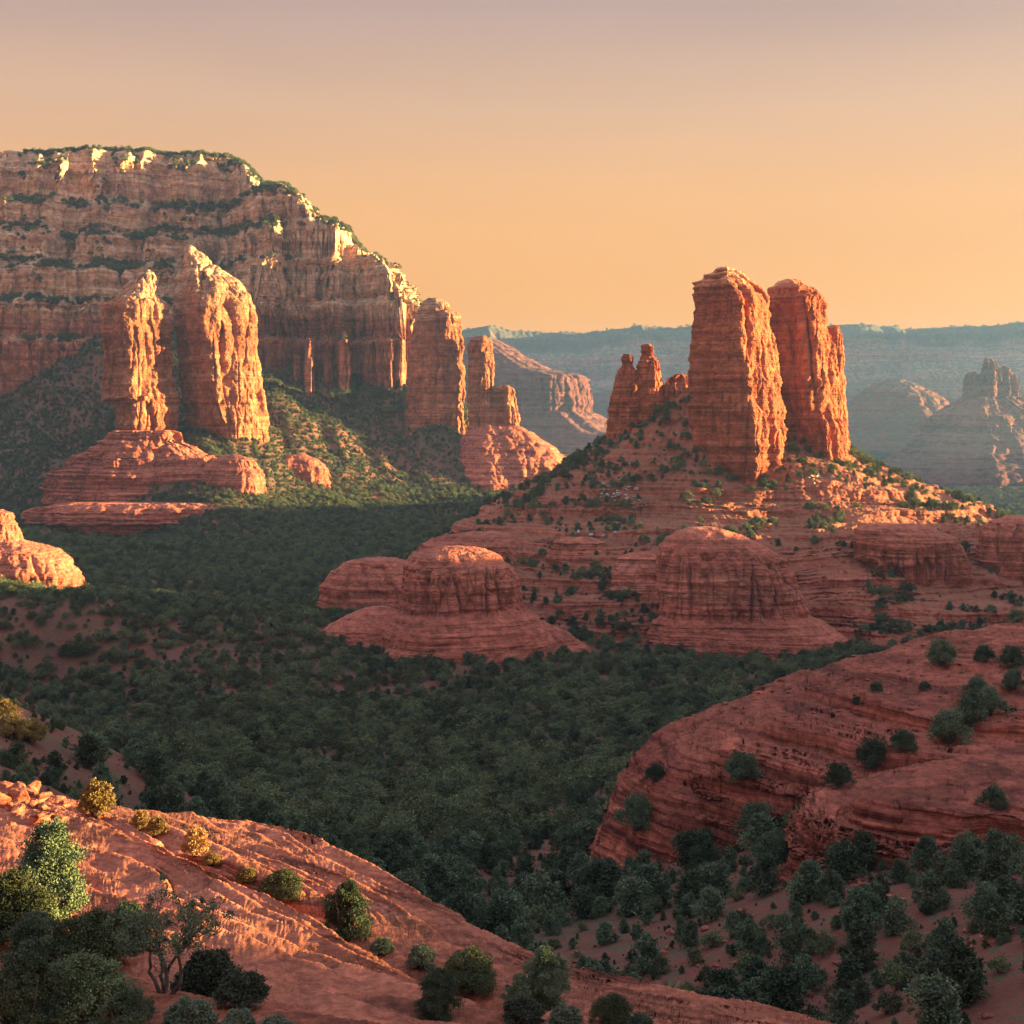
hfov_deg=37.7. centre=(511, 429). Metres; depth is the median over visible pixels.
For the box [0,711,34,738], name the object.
dry bush
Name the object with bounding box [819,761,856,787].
bush
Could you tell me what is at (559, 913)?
juniper tree
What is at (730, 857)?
juniper tree
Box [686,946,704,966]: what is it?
bush
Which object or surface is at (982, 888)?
juniper tree
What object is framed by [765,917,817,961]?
juniper tree
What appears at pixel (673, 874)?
juniper tree
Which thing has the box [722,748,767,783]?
bush
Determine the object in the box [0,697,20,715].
dry bush
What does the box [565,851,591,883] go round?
juniper tree
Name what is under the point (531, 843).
juniper tree
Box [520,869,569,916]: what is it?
juniper tree
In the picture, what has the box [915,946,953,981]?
juniper tree
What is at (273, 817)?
juniper tree
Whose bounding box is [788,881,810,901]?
juniper tree
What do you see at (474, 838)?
juniper tree
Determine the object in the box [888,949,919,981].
juniper tree
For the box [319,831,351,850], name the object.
juniper tree
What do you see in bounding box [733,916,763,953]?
juniper tree
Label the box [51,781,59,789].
bush
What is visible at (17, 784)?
boulder
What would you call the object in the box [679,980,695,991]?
bush
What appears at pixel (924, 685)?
bush
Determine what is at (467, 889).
juniper tree
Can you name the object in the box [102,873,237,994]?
open shrub
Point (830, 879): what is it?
juniper tree
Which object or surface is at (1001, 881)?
juniper tree
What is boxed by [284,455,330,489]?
slickrock dome
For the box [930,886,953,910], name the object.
juniper tree
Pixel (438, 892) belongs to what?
juniper tree
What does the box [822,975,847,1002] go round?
bush
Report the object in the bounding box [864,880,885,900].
juniper tree
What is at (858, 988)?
juniper tree
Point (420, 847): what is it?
juniper tree
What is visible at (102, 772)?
juniper tree
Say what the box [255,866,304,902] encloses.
bush
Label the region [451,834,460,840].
juniper tree
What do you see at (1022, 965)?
juniper tree
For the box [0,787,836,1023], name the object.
slickrock slope
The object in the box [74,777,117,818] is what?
dry bush
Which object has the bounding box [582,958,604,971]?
juniper tree
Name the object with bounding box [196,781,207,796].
juniper tree
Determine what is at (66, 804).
boulder
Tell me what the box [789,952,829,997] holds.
juniper tree
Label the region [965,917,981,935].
bush
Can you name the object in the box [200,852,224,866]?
dry bush
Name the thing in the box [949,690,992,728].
juniper tree
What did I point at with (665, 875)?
juniper tree
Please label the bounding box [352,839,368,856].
juniper tree
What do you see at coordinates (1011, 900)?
juniper tree
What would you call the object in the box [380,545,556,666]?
slickrock dome
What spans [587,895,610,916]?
juniper tree
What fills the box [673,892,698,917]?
juniper tree
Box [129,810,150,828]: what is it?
dry bush
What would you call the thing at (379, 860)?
juniper tree
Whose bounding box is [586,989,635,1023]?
bush
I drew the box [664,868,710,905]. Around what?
juniper tree
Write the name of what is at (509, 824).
juniper tree
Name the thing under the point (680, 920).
juniper tree
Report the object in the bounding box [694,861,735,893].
juniper tree
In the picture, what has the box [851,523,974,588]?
slickrock dome
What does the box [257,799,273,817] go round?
juniper tree
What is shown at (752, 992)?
juniper tree
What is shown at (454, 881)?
juniper tree
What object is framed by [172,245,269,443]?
rock spire
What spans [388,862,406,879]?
juniper tree
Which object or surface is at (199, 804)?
juniper tree
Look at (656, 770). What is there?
bush
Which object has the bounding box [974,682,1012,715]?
bush
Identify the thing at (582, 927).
bush
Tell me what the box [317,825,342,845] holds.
juniper tree
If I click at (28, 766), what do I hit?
bush
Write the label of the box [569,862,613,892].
juniper tree
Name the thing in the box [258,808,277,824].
juniper tree
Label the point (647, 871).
juniper tree
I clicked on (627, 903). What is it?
juniper tree
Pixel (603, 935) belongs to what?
juniper tree
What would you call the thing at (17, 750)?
juniper tree
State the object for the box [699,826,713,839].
bush
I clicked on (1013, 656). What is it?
bush
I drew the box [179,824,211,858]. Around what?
dry bush
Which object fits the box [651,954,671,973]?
bush
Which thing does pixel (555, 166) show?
sky
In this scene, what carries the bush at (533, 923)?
on the ground
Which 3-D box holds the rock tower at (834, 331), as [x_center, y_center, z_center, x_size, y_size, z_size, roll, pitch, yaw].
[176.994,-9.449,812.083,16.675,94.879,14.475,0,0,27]
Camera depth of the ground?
581.61 m
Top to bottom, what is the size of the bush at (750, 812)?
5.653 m
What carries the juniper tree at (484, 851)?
on the ground
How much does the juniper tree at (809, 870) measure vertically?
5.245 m
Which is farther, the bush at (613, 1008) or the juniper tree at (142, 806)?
the juniper tree at (142, 806)
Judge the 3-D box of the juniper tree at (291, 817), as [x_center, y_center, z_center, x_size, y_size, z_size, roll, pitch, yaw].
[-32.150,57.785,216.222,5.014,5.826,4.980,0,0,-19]
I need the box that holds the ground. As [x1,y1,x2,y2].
[0,330,1023,1023]
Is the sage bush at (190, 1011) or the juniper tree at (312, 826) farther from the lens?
the juniper tree at (312, 826)
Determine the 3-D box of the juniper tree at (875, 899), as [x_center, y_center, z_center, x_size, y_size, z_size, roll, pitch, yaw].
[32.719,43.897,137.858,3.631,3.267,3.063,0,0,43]
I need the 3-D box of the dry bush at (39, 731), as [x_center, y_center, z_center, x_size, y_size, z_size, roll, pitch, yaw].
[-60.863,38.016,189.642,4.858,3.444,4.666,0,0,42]
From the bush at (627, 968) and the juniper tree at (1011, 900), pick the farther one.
the bush at (627, 968)
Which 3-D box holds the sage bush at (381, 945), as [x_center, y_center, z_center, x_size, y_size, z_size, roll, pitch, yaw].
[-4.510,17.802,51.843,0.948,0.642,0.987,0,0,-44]
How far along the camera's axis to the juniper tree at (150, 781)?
196.75 m
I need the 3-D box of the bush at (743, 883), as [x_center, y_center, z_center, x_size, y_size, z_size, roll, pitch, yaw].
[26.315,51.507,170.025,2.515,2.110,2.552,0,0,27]
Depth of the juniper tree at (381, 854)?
207.21 m
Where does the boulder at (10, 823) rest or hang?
on the boulder
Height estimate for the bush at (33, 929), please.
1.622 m
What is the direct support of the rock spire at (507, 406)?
on the slickrock dome at (497, 458)
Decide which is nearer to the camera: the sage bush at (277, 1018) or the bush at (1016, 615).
the sage bush at (277, 1018)
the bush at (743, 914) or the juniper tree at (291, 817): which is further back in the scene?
the juniper tree at (291, 817)
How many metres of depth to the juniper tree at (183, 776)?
225.73 m
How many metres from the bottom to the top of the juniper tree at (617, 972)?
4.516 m
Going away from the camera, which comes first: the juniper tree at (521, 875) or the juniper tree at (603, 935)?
the juniper tree at (603, 935)
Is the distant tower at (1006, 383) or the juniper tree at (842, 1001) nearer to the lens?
the juniper tree at (842, 1001)
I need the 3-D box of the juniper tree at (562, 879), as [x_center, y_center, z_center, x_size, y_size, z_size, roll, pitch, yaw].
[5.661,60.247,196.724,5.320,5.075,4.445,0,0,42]
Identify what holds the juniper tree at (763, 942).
on the ground
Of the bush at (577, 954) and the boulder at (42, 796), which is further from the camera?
the bush at (577, 954)
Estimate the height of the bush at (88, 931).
1.609 m
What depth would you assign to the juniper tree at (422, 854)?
223.93 m
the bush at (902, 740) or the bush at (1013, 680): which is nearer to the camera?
the bush at (902, 740)
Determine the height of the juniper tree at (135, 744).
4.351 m
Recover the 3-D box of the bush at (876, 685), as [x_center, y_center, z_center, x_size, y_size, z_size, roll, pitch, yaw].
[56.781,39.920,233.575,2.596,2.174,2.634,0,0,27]
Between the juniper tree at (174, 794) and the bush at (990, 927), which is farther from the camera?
the juniper tree at (174, 794)
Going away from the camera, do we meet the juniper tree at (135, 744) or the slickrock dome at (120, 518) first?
the juniper tree at (135, 744)
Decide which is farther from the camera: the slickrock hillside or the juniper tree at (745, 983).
the slickrock hillside
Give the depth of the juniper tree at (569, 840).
243.53 m
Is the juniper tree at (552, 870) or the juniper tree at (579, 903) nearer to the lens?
the juniper tree at (579, 903)
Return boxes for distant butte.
[462,335,606,456]
[846,379,948,451]
[879,396,1023,487]
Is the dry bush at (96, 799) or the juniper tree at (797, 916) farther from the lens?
the juniper tree at (797, 916)
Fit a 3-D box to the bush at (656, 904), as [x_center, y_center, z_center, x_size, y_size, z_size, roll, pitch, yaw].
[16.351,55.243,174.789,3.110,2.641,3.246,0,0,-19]
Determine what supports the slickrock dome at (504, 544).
on the ground
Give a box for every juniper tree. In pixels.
[0,748,11,760]
[1,740,39,770]
[1,816,94,922]
[12,771,32,782]
[20,777,29,785]
[40,749,68,776]
[49,767,64,785]
[61,732,110,768]
[87,761,129,804]
[93,734,115,762]
[109,792,121,806]
[120,737,145,761]
[127,751,141,767]
[132,746,172,783]
[134,803,147,809]
[139,774,159,798]
[140,786,175,812]
[159,775,184,798]
[159,806,168,812]
[162,783,189,812]
[176,773,187,782]
[184,797,217,818]
[187,795,208,816]
[195,771,211,787]
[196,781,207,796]
[199,775,229,802]
[204,796,231,819]
[206,792,249,819]
[237,812,252,820]
[247,805,264,822]
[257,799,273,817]
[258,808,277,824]
[263,809,293,828]
[284,812,307,830]
[300,816,327,837]
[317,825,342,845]
[317,875,374,941]
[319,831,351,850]
[340,829,356,841]
[340,831,356,848]
[341,842,350,852]
[344,826,359,843]
[351,838,369,853]
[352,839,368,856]
[363,846,396,873]
[364,830,383,848]
[364,855,388,871]
[377,835,408,861]
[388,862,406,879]
[390,828,412,853]
[394,867,429,896]
[395,842,406,856]
[398,856,415,877]
[406,841,433,869]
[410,834,426,851]
[411,851,458,889]
[413,851,431,870]
[413,881,431,898]
[424,861,460,895]
[426,840,445,862]
[427,883,449,902]
[440,890,481,929]
[442,853,456,866]
[444,828,485,862]
[444,838,481,871]
[445,852,473,871]
[446,871,460,894]
[450,860,477,884]
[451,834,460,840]
[452,863,484,892]
[459,891,486,929]
[461,886,486,905]
[471,853,481,868]
[476,842,503,868]
[480,899,516,935]
[482,887,532,931]
[484,857,500,874]
[484,875,510,898]
[484,887,505,907]
[491,817,526,848]
[491,840,512,859]
[491,859,511,875]
[494,924,509,941]
[499,827,529,855]
[501,851,545,884]
[506,855,514,867]
[507,916,535,947]
[509,871,529,890]
[515,879,524,900]
[515,945,574,1010]
[517,876,533,908]
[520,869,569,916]
[523,837,536,849]
[524,828,544,848]
[526,940,544,952]
[536,852,561,873]
[541,914,555,935]
[546,871,574,907]
[547,867,562,879]
[548,829,564,848]
[550,906,572,926]
[552,844,574,877]
[554,821,581,857]
[554,891,567,905]
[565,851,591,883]
[565,885,605,921]
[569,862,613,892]
[570,816,599,855]
[574,864,616,896]
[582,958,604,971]
[584,856,622,899]
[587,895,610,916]
[594,920,623,945]
[598,959,616,973]
[604,856,624,891]
[609,874,651,918]
[609,968,626,975]
[614,875,628,898]
[621,897,635,917]
[626,848,659,878]
[628,929,670,974]
[631,863,666,899]
[638,903,657,923]
[646,881,671,907]
[660,872,672,888]
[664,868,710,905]
[668,867,679,883]
[670,828,709,870]
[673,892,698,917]
[673,914,685,928]
[675,883,699,904]
[675,919,700,946]
[685,844,706,865]
[686,829,723,862]
[687,885,723,914]
[689,887,729,925]
[691,984,736,999]
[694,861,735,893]
[699,966,742,998]
[700,859,735,897]
[717,845,742,872]
[720,811,777,854]
[720,910,743,938]
[725,980,771,1004]
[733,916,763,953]
[733,953,770,984]
[735,973,780,1005]
[745,853,788,898]
[752,933,771,955]
[752,957,826,1017]
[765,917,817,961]
[768,859,824,904]
[786,913,810,938]
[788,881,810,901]
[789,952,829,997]
[814,868,847,904]
[817,988,860,1023]
[819,838,872,882]
[825,890,842,907]
[832,956,873,996]
[836,885,883,935]
[836,918,887,973]
[845,977,872,1009]
[849,828,880,869]
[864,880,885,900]
[865,893,918,936]
[866,892,886,918]
[872,871,884,884]
[883,858,908,884]
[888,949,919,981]
[902,834,943,874]
[913,866,950,909]
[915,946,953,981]
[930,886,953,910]
[932,829,989,880]
[941,859,974,887]
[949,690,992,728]
[951,881,1006,923]
[971,854,1016,893]
[975,890,1019,934]
[979,827,1004,856]
[983,872,1023,929]
[987,831,1023,876]
[991,874,1015,912]
[1007,883,1023,917]
[1018,951,1023,973]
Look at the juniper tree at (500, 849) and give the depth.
244.00 m
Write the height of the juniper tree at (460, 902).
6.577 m
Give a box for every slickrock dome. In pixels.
[0,509,86,588]
[18,501,252,535]
[39,430,216,506]
[200,455,266,496]
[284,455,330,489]
[317,556,407,609]
[321,605,397,646]
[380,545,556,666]
[406,531,537,562]
[459,426,565,491]
[541,621,591,655]
[545,537,604,567]
[608,552,658,600]
[645,526,848,660]
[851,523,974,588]
[974,515,1023,582]
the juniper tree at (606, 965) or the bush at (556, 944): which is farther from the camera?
the bush at (556, 944)
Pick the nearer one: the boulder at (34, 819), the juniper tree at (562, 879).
the boulder at (34, 819)
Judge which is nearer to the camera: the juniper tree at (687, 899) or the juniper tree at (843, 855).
the juniper tree at (843, 855)
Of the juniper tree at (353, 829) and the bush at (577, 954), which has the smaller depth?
the bush at (577, 954)
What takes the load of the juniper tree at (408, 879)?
on the ground
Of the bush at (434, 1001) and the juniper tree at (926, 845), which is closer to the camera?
the bush at (434, 1001)
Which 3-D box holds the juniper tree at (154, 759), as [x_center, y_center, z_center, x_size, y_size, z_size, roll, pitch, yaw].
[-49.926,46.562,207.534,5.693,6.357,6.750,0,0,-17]
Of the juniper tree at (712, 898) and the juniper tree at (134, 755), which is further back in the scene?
the juniper tree at (134, 755)
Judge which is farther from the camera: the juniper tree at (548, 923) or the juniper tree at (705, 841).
the juniper tree at (705, 841)
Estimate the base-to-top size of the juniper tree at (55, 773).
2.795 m
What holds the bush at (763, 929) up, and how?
on the ground
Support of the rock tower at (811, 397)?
on the ground
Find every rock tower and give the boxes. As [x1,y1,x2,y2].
[404,297,466,435]
[687,267,787,487]
[767,279,848,462]
[827,325,850,450]
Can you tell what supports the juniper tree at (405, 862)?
on the ground
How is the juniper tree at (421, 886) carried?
on the ground
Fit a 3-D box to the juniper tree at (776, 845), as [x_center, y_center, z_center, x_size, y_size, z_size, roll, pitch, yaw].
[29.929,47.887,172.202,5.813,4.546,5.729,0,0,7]
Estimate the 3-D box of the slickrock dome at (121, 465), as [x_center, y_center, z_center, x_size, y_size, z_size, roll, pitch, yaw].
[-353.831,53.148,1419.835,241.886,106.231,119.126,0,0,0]
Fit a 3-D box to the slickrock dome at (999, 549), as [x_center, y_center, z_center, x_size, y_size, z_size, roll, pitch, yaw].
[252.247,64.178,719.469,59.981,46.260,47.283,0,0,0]
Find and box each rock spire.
[99,269,180,430]
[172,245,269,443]
[467,335,499,429]
[495,385,519,425]
[606,354,640,439]
[636,344,664,423]
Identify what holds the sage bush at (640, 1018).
on the slickrock slope
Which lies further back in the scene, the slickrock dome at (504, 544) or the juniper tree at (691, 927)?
the slickrock dome at (504, 544)
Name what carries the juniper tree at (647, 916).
on the ground
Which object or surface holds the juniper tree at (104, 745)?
on the ground
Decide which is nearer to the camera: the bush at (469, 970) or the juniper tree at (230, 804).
the bush at (469, 970)
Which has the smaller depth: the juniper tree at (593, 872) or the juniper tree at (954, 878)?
the juniper tree at (954, 878)
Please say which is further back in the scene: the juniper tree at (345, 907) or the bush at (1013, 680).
the bush at (1013, 680)
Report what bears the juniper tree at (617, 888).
on the ground
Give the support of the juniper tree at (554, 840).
on the ground
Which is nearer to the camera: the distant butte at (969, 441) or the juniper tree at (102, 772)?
the juniper tree at (102, 772)
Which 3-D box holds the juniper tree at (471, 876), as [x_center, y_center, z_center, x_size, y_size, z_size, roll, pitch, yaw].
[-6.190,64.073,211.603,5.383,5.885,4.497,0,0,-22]
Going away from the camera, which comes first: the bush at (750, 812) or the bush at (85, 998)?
the bush at (85, 998)
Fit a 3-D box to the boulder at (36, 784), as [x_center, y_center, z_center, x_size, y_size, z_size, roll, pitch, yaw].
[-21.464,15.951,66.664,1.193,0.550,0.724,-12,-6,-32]
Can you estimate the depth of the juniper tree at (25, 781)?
143.19 m
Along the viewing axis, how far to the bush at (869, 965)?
125.16 m
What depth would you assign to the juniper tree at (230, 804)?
203.91 m
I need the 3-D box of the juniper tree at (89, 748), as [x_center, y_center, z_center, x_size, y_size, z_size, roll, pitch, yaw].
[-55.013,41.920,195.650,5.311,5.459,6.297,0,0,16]
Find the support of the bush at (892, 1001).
on the ground
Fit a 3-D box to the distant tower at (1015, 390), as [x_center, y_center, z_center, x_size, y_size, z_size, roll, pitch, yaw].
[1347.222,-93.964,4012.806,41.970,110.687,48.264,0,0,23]
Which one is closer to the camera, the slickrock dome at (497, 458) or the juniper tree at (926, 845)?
the juniper tree at (926, 845)
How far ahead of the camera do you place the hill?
740.41 m
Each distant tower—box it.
[962,372,980,396]
[979,358,1002,396]
[1000,366,1012,396]
[1011,374,1020,396]
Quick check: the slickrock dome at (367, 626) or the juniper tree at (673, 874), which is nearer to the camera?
the juniper tree at (673, 874)
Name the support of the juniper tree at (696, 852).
on the ground
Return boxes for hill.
[413,392,1023,648]
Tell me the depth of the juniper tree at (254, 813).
219.71 m
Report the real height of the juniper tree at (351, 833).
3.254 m
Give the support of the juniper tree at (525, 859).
on the ground
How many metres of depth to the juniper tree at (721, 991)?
115.35 m
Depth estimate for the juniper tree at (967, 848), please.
144.81 m
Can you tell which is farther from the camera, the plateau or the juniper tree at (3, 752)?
the plateau
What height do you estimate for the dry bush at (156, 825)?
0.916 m
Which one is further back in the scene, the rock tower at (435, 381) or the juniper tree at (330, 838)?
the rock tower at (435, 381)
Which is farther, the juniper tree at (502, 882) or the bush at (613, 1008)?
the juniper tree at (502, 882)
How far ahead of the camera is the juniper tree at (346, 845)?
234.43 m
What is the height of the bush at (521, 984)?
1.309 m
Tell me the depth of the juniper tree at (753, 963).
128.79 m
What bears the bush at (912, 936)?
on the ground
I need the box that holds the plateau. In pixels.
[461,322,1023,418]
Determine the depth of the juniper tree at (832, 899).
146.21 m
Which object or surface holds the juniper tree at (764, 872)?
on the ground
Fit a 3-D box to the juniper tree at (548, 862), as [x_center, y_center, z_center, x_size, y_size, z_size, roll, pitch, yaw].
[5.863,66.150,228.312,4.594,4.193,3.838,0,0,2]
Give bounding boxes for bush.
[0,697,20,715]
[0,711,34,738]
[0,864,61,945]
[0,910,69,971]
[0,943,76,1023]
[13,760,35,774]
[15,717,49,743]
[36,945,142,1023]
[39,903,141,967]
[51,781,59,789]
[65,786,83,799]
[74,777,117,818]
[86,984,156,1023]
[113,900,157,955]
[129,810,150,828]
[145,814,169,835]
[157,992,219,1023]
[169,945,239,996]
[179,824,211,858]
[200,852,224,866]
[209,964,271,1009]
[218,1007,255,1023]
[235,867,256,883]
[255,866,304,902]
[260,1013,296,1023]
[368,936,395,955]
[405,943,438,969]
[412,967,464,1021]
[441,943,500,999]
[499,971,536,1004]
[501,993,547,1023]
[526,919,541,931]
[530,904,554,927]
[546,1002,584,1023]
[547,937,562,948]
[571,950,584,958]
[575,920,588,932]
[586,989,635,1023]
[610,790,652,830]
[623,1011,655,1023]
[624,962,639,975]
[640,761,665,782]
[641,893,663,912]
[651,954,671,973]
[668,893,680,906]
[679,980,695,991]
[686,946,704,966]
[694,964,716,987]
[697,928,723,947]
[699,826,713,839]
[704,846,720,861]
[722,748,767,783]
[725,907,752,922]
[727,889,744,900]
[728,953,768,980]
[732,799,777,837]
[734,875,754,893]
[736,948,754,962]
[739,855,748,864]
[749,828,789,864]
[752,923,765,934]
[757,912,779,929]
[770,910,790,931]
[800,928,837,956]
[802,924,818,941]
[810,961,828,981]
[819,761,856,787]
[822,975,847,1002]
[850,695,860,705]
[854,733,895,770]
[864,960,878,970]
[868,680,883,691]
[868,987,904,1013]
[877,955,918,990]
[880,879,889,885]
[886,726,918,752]
[898,925,925,950]
[918,680,932,689]
[920,635,957,665]
[925,707,974,744]
[960,674,988,694]
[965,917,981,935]
[972,642,998,662]
[972,784,1009,809]
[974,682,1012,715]
[978,916,1014,939]
[995,644,1023,668]
[999,667,1023,691]
[1007,607,1023,621]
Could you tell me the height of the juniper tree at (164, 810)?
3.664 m
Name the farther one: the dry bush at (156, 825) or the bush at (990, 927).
the bush at (990, 927)
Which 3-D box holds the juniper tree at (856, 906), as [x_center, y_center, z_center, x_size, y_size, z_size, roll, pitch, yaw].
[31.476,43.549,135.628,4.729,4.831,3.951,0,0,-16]
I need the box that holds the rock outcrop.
[663,373,688,402]
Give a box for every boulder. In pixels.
[0,781,13,788]
[0,792,11,807]
[4,802,13,810]
[6,821,15,825]
[8,787,29,802]
[8,812,20,816]
[11,781,26,789]
[11,799,24,804]
[11,803,24,812]
[26,786,38,794]
[26,788,36,795]
[27,780,40,790]
[27,800,40,808]
[27,813,50,824]
[32,791,51,801]
[37,802,47,810]
[52,814,67,819]
[59,801,70,807]
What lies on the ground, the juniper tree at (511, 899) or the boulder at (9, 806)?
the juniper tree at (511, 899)
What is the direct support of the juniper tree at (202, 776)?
on the ground
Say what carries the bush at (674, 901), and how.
on the ground
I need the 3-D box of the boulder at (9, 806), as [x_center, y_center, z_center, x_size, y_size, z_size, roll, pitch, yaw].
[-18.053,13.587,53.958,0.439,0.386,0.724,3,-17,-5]
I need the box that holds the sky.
[0,0,1023,332]
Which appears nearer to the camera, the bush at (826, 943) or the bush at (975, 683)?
the bush at (826, 943)
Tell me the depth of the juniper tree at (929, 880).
135.66 m
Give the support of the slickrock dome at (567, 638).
on the ground
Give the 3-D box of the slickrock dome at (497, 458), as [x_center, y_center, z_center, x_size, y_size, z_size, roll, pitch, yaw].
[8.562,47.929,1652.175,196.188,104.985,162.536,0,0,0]
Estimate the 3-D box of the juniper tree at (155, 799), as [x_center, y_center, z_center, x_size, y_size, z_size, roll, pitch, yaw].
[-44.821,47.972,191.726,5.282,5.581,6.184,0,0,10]
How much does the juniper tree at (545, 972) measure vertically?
2.277 m
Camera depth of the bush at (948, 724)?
207.55 m
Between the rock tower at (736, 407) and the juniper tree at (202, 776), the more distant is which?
the rock tower at (736, 407)
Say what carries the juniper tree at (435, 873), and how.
on the ground
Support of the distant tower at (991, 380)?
on the distant butte at (969, 441)
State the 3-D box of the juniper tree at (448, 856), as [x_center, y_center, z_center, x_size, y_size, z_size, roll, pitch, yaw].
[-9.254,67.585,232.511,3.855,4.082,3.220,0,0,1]
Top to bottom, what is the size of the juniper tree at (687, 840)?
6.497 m
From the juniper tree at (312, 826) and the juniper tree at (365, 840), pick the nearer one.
the juniper tree at (312, 826)
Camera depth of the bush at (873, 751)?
204.06 m
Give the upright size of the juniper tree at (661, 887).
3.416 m
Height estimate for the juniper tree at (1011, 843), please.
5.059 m
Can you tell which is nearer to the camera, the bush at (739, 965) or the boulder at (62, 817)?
the boulder at (62, 817)
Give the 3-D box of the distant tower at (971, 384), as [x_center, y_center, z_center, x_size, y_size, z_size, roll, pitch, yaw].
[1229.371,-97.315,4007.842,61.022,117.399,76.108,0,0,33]
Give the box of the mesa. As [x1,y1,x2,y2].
[0,148,421,396]
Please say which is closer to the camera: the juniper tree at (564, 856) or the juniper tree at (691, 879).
the juniper tree at (691, 879)
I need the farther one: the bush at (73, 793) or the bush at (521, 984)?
the bush at (73, 793)
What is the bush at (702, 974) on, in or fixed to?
on the ground
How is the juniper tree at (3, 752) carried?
on the ground
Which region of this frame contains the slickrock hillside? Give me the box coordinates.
[589,620,1023,883]
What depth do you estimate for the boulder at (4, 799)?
54.06 m
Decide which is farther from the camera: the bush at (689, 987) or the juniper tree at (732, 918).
the juniper tree at (732, 918)
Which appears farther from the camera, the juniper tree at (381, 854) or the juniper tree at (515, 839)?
the juniper tree at (515, 839)
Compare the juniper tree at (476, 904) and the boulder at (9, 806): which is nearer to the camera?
the boulder at (9, 806)
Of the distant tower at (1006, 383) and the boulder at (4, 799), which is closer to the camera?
the boulder at (4, 799)
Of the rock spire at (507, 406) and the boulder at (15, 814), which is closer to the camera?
the boulder at (15, 814)
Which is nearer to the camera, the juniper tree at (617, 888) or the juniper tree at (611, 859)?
the juniper tree at (617, 888)
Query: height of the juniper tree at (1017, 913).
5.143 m
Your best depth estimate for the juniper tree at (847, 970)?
118.17 m
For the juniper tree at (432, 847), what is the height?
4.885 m
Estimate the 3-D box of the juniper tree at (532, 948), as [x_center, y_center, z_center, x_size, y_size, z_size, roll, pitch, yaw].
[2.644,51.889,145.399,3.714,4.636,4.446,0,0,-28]
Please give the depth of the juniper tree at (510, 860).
239.33 m
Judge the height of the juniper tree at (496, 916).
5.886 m
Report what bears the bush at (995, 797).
on the slickrock hillside
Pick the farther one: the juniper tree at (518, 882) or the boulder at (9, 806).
the juniper tree at (518, 882)
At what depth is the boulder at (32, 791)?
63.38 m
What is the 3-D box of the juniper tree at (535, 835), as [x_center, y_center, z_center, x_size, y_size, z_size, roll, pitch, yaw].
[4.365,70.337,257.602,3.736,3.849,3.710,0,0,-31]
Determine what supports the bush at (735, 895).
on the ground
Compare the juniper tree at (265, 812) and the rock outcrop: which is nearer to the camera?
the juniper tree at (265, 812)
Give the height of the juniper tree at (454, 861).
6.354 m
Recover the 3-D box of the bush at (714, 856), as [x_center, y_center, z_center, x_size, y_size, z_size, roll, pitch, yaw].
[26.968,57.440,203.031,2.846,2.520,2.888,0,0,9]
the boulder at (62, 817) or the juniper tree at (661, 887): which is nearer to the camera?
the boulder at (62, 817)
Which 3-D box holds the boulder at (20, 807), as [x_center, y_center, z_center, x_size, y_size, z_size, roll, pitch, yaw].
[-17.687,13.596,53.619,0.428,0.389,0.705,16,12,21]
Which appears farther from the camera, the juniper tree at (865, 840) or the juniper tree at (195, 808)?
the juniper tree at (195, 808)
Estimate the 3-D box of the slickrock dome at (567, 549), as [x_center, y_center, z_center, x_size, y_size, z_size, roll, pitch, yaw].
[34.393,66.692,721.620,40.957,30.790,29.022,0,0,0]
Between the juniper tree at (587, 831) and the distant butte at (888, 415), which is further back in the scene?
the distant butte at (888, 415)
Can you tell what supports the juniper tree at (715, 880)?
on the ground
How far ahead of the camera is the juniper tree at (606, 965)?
141.69 m
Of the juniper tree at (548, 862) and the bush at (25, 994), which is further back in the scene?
the juniper tree at (548, 862)
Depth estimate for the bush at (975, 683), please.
223.74 m
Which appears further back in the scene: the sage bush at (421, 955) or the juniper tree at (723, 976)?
the juniper tree at (723, 976)
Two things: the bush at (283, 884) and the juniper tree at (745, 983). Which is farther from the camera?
the juniper tree at (745, 983)
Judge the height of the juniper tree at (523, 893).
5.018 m
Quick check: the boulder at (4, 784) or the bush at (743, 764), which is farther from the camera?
the bush at (743, 764)
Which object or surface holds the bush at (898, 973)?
on the ground
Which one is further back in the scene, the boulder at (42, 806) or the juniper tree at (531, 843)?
the juniper tree at (531, 843)
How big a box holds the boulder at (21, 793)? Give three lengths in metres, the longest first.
0.946 x 0.717 x 0.660 m
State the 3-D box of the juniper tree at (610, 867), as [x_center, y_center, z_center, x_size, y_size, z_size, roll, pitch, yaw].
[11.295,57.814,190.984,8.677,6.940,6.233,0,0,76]
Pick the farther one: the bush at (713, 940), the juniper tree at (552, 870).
the juniper tree at (552, 870)
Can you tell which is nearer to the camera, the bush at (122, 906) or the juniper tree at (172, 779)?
the bush at (122, 906)
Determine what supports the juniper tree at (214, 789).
on the ground
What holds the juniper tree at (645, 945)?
on the ground
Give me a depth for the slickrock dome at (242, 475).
1376.48 m
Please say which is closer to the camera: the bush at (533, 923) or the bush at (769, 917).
the bush at (769, 917)
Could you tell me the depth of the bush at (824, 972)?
127.55 m
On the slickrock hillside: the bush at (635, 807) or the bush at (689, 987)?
the bush at (635, 807)

